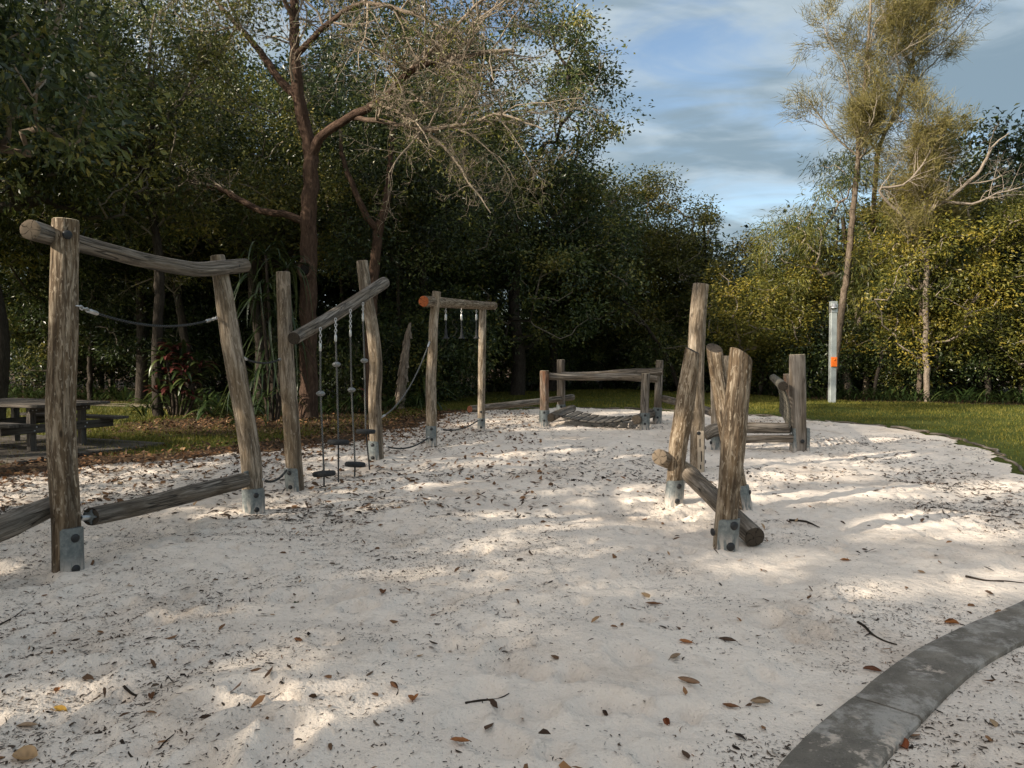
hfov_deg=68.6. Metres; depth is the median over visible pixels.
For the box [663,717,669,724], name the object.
fallen leaf
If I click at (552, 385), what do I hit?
canopy tree
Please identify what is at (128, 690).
twig
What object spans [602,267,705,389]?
slim tree
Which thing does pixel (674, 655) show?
fallen leaf
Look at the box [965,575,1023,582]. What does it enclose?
twig
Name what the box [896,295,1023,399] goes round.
shrub
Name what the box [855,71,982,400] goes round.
casuarina tree
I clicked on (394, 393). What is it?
strap plant
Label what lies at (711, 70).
sky
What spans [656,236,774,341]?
broadleaf tree
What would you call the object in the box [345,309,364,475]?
rope step
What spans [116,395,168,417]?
strap plant
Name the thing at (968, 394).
undergrowth
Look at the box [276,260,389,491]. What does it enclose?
log gantry
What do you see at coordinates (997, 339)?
broadleaf tree
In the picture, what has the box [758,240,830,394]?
slim tree
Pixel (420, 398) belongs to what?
strap plant
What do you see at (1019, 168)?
wood backdrop
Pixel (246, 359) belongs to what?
hand rope
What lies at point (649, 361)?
shrub
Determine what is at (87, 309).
hand rope
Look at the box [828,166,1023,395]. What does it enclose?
broadleaf tree
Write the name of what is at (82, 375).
shrub
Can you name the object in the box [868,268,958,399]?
slim tree
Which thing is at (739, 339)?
broadleaf tree
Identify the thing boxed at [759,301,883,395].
shrub
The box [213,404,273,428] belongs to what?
strap plant
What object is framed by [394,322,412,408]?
broken trunk
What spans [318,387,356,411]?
strap plant
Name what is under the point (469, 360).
shrub
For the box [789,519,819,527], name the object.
twig
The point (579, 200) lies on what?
broadleaf tree
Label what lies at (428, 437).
hand rope
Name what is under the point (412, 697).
fallen leaf
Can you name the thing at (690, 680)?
fallen leaf
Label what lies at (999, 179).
broadleaf tree
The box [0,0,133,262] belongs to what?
canopy tree
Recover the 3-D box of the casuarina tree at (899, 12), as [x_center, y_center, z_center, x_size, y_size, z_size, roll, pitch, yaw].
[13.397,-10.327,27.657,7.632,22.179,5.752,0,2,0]
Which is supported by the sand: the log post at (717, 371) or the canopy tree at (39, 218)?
the log post at (717, 371)
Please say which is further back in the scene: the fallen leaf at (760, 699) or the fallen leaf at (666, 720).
the fallen leaf at (760, 699)
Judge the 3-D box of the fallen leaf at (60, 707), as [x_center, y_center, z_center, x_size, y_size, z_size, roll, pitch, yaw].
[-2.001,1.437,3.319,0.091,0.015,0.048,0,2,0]
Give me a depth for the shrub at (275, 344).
25.20 m
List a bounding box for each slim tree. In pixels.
[47,253,124,400]
[94,216,229,397]
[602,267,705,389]
[727,223,767,278]
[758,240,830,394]
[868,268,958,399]
[943,243,1019,400]
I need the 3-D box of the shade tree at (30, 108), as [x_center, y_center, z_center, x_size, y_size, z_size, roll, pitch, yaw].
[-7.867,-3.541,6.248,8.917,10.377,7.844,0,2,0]
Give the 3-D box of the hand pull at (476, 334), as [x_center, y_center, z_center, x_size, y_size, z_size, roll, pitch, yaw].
[-0.724,-1.255,15.316,0.127,0.657,0.130,0,2,0]
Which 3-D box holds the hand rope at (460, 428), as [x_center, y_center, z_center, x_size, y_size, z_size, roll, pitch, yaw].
[-0.981,0.816,14.556,0.031,0.132,2.428,0,2,13]
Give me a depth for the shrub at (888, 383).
27.92 m
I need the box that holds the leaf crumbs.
[0,407,1023,767]
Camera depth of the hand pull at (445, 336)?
13.70 m
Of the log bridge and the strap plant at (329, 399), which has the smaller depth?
the log bridge
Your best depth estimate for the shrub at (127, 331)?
25.61 m
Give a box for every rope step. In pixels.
[312,327,335,486]
[327,318,348,482]
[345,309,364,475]
[356,302,375,468]
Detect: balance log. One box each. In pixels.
[0,497,49,541]
[80,471,250,525]
[467,394,574,412]
[662,395,710,415]
[682,468,763,546]
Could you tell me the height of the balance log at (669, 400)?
0.196 m
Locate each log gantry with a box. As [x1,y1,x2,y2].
[20,217,264,572]
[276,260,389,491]
[419,291,497,447]
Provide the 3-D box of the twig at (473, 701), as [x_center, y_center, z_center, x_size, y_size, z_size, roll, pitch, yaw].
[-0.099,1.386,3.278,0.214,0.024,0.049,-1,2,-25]
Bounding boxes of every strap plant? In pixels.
[8,390,38,398]
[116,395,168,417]
[181,392,233,420]
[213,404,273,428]
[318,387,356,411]
[381,379,419,407]
[394,376,454,409]
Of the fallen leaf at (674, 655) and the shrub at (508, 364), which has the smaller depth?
the fallen leaf at (674, 655)
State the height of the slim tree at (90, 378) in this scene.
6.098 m
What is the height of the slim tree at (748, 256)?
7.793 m
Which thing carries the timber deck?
on the lawn at (1003, 449)
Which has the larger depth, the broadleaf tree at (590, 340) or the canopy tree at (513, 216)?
the broadleaf tree at (590, 340)
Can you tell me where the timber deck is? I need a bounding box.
[0,434,164,464]
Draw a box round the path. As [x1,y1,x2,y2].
[92,403,211,407]
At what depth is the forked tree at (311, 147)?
16.84 m
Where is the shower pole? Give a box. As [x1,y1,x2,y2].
[828,301,837,402]
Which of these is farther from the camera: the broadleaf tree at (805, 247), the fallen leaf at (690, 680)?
the broadleaf tree at (805, 247)
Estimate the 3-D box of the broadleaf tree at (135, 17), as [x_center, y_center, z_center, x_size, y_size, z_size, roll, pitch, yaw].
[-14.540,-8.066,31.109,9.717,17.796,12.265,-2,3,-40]
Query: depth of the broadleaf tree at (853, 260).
32.16 m
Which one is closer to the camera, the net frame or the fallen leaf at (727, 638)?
the fallen leaf at (727, 638)
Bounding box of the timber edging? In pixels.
[517,407,1023,473]
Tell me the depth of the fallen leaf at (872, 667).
3.67 m
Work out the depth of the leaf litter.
11.11 m
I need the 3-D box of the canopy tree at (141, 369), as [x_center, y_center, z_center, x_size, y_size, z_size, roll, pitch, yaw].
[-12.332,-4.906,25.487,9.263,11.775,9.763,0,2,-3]
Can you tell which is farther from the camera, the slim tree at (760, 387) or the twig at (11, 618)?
the slim tree at (760, 387)
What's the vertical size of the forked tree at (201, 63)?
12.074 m
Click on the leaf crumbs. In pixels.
(368, 507)
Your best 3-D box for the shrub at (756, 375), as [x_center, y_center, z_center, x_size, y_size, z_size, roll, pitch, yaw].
[10.650,-1.748,31.953,5.208,4.776,7.198,-1,2,-30]
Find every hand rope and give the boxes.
[75,305,217,326]
[244,357,280,363]
[262,468,288,482]
[381,341,429,417]
[385,436,429,448]
[441,419,478,430]
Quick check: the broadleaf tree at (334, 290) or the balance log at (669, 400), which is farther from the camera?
the broadleaf tree at (334, 290)
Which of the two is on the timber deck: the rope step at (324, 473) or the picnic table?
the picnic table
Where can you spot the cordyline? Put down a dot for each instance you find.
(170, 387)
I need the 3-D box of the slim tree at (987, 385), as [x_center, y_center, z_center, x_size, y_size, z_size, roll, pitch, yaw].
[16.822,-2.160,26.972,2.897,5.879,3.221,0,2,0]
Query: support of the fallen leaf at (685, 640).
on the sand
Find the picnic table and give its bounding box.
[0,398,128,450]
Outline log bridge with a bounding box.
[539,359,663,429]
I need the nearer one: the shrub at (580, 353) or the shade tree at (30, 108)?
the shade tree at (30, 108)
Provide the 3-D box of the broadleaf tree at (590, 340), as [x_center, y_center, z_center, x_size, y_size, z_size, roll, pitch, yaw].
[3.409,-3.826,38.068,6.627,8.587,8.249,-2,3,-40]
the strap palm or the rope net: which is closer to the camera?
the rope net
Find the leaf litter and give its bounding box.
[0,408,1023,767]
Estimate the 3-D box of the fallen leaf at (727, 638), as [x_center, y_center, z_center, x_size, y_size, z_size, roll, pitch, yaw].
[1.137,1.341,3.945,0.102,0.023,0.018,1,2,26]
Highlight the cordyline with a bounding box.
[141,338,220,416]
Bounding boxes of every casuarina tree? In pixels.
[770,0,993,399]
[809,0,998,395]
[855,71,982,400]
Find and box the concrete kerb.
[777,600,1023,767]
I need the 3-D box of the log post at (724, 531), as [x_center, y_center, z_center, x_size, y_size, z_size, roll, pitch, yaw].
[1.750,0.679,5.989,0.324,1.944,0.219,0,2,0]
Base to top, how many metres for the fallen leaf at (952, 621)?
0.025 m
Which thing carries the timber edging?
on the sand
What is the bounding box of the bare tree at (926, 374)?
[878,121,1023,401]
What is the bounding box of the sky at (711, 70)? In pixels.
[6,0,1023,341]
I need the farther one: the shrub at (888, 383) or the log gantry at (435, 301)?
the shrub at (888, 383)
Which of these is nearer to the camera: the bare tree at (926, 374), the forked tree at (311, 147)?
the forked tree at (311, 147)
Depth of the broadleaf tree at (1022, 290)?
26.56 m
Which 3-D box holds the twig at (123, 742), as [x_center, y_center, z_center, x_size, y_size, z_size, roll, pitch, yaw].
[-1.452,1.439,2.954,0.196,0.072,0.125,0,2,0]
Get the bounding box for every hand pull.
[443,308,448,338]
[459,309,464,338]
[473,309,479,338]
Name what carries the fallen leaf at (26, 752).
on the sand
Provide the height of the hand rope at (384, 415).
1.187 m
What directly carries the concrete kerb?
on the sand
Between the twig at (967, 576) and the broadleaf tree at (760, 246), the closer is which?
the twig at (967, 576)
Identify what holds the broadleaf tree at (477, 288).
on the lawn at (1003, 449)
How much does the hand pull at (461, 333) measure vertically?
0.632 m
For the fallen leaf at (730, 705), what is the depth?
3.28 m
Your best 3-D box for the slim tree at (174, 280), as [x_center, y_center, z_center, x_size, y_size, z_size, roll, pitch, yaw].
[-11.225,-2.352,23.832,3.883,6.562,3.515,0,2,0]
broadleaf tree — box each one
[0,0,156,393]
[31,0,275,346]
[129,48,352,357]
[263,0,521,397]
[345,207,508,369]
[403,0,661,394]
[519,163,722,385]
[519,236,655,386]
[594,161,726,360]
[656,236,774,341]
[686,219,856,394]
[727,214,787,318]
[734,121,996,389]
[821,211,998,326]
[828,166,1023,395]
[876,103,1023,384]
[903,184,1023,399]
[995,258,1023,345]
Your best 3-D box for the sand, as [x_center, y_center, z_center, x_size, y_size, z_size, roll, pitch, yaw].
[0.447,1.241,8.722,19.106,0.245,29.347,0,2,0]
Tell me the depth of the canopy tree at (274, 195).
22.08 m
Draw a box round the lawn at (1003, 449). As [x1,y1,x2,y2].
[0,359,1023,476]
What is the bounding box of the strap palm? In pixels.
[215,236,322,422]
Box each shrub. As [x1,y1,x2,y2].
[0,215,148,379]
[8,295,135,391]
[36,201,274,391]
[78,306,216,389]
[128,296,277,399]
[243,293,364,398]
[294,296,464,403]
[364,276,515,404]
[455,294,576,391]
[505,305,600,388]
[569,298,680,389]
[617,289,725,389]
[680,290,840,394]
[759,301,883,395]
[839,300,975,397]
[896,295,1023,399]
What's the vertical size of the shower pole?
3.490 m
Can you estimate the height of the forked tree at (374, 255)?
11.201 m
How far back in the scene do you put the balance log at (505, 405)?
17.47 m
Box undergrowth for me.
[9,378,1023,416]
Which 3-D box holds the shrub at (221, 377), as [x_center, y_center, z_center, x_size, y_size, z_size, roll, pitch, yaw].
[-10.511,-1.246,27.432,6.062,4.022,4.386,-1,2,-20]
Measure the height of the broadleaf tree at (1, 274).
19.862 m
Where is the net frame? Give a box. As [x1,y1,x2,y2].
[705,354,809,452]
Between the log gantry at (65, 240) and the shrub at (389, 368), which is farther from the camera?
the shrub at (389, 368)
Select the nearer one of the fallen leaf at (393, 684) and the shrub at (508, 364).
the fallen leaf at (393, 684)
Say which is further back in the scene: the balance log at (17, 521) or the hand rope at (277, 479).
the hand rope at (277, 479)
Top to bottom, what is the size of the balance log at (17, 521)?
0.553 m
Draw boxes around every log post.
[652,347,699,507]
[688,283,708,471]
[706,343,752,510]
[710,347,751,551]
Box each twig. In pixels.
[0,609,23,624]
[120,734,173,757]
[123,685,146,697]
[465,693,508,703]
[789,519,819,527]
[857,621,896,644]
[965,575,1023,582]
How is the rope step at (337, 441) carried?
hanging from the log gantry at (288, 337)
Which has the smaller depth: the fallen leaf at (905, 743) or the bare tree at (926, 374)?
the fallen leaf at (905, 743)
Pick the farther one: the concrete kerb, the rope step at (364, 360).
the rope step at (364, 360)
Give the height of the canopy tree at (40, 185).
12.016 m
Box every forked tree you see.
[0,0,291,416]
[82,0,617,419]
[271,25,530,413]
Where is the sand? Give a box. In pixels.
[0,407,1023,767]
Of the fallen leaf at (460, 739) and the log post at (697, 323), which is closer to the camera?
the fallen leaf at (460, 739)
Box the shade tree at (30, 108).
[0,0,185,215]
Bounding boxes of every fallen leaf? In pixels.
[12,745,38,759]
[16,722,39,725]
[51,705,67,711]
[148,691,154,699]
[390,681,398,690]
[408,693,418,701]
[450,737,471,741]
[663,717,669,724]
[669,653,680,658]
[678,676,701,685]
[680,639,694,643]
[719,637,736,641]
[722,703,740,707]
[750,696,772,703]
[863,665,883,671]
[899,738,908,750]
[944,618,960,623]
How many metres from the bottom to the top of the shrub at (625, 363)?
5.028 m
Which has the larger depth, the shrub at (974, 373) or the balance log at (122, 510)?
the shrub at (974, 373)
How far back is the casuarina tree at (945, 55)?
28.52 m
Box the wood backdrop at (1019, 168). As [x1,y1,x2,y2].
[5,2,1023,402]
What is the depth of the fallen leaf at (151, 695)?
3.37 m
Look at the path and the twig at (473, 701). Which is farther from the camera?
the path
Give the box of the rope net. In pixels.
[777,387,790,427]
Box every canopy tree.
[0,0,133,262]
[0,0,238,417]
[0,49,277,402]
[100,54,400,403]
[288,67,552,400]
[475,172,649,391]
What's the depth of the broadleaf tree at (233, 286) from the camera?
27.19 m
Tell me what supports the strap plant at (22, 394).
on the lawn at (1003, 449)
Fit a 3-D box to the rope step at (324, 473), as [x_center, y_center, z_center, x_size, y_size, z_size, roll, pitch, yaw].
[-2.171,0.268,8.635,0.265,1.846,0.265,0,2,0]
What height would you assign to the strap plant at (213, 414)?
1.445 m
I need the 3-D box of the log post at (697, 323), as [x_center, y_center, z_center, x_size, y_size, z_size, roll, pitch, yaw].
[2.485,0.080,10.040,0.270,2.851,0.241,0,2,0]
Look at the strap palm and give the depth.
17.97 m
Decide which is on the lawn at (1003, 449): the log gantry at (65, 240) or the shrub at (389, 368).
the shrub at (389, 368)
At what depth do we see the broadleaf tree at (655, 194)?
36.96 m
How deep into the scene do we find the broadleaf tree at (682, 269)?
36.89 m
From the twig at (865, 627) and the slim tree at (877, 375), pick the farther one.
the slim tree at (877, 375)
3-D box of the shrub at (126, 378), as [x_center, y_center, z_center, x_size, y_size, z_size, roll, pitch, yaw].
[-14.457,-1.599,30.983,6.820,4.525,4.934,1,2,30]
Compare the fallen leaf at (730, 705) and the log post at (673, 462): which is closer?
the fallen leaf at (730, 705)

